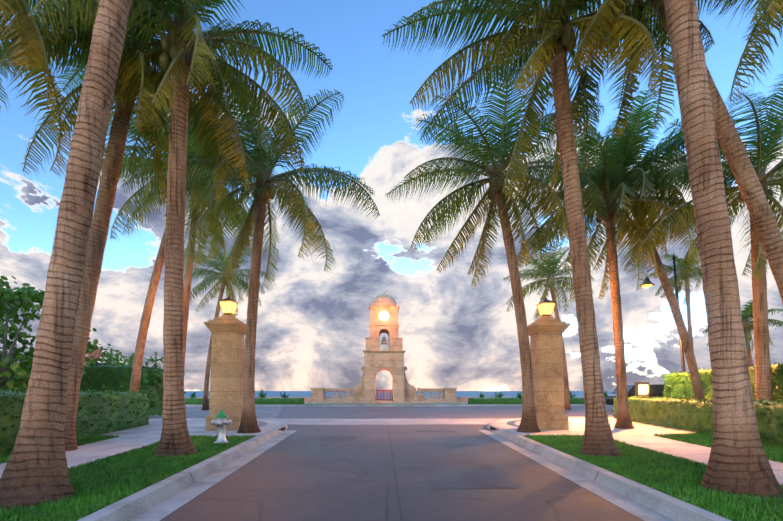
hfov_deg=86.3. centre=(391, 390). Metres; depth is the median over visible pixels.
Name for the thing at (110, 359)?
shrub
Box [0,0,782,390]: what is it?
sky
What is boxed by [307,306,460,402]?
clock tower
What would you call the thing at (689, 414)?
hedge
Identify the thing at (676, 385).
tall hedge
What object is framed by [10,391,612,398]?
ocean
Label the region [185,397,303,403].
hedge
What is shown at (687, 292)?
palm
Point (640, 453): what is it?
grass
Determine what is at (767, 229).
palm
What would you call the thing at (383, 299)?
clock tower dome
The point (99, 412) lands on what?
hedge
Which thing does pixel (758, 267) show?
palm
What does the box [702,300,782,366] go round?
palm
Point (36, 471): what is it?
palm
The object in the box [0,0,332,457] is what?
palm
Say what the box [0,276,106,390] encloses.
sea grape tree
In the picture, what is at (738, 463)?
palm
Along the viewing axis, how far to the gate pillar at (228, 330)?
12.39 m
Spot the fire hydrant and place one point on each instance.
(221, 422)
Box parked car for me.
[606,384,663,404]
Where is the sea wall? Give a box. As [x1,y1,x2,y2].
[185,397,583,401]
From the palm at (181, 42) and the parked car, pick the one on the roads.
the parked car
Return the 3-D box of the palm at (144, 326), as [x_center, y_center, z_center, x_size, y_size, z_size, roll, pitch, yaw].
[-7.005,-4.114,13.831,5.912,10.752,6.113,0,0,-40]
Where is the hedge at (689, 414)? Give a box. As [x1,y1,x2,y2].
[613,396,782,445]
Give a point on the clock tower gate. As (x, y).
(384, 390)
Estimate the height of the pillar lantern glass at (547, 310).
0.320 m
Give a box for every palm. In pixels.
[0,0,177,176]
[0,0,216,508]
[0,0,261,450]
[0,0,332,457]
[77,75,263,392]
[100,89,278,366]
[121,76,379,436]
[183,240,274,409]
[380,0,714,457]
[384,61,606,432]
[460,0,782,302]
[496,108,728,428]
[503,241,593,409]
[524,90,744,399]
[540,0,782,498]
[624,74,782,400]
[637,0,782,111]
[646,248,701,350]
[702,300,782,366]
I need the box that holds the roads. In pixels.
[129,406,674,520]
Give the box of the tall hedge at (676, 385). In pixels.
[662,361,782,401]
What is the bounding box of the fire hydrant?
[211,410,231,443]
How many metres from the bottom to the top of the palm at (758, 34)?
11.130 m
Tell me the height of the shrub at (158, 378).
3.395 m
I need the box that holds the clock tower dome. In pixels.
[371,292,396,305]
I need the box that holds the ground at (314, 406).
[114,406,781,485]
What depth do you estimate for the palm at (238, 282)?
27.45 m
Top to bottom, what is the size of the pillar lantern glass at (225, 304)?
0.320 m
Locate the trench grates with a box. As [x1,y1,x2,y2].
[257,420,520,426]
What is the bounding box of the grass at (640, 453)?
[0,433,782,520]
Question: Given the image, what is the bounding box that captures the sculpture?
[85,346,101,365]
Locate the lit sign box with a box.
[634,382,649,397]
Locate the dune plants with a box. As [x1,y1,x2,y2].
[190,388,607,397]
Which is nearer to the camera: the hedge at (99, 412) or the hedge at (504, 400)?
the hedge at (99, 412)
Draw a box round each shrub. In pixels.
[84,344,131,366]
[90,350,185,415]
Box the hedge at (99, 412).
[0,387,149,453]
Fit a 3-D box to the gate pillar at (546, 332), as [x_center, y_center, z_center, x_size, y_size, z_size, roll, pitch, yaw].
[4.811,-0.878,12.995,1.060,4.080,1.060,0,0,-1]
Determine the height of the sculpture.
3.420 m
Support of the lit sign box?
on the roads
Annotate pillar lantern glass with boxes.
[220,302,236,313]
[538,303,554,314]
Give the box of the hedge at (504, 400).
[468,396,606,403]
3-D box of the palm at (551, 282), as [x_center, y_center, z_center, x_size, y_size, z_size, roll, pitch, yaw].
[10.735,-4.223,28.292,5.961,10.972,6.080,0,0,-1]
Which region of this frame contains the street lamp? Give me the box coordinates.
[639,255,685,372]
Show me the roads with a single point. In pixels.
(394, 463)
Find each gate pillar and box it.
[204,296,245,430]
[527,298,570,429]
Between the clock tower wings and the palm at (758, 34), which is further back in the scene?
the clock tower wings
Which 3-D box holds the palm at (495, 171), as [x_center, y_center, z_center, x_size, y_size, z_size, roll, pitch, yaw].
[2.689,-3.595,12.011,5.996,9.714,6.111,0,0,-44]
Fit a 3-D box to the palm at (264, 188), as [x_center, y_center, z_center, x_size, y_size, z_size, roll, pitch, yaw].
[-3.591,-3.439,11.873,6.549,9.402,6.358,0,0,-1]
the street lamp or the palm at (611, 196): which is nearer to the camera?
the palm at (611, 196)
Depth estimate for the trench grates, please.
14.88 m
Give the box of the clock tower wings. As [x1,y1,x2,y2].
[311,366,456,400]
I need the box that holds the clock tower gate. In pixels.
[376,389,391,400]
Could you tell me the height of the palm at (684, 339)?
10.312 m
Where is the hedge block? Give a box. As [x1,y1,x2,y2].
[80,364,162,414]

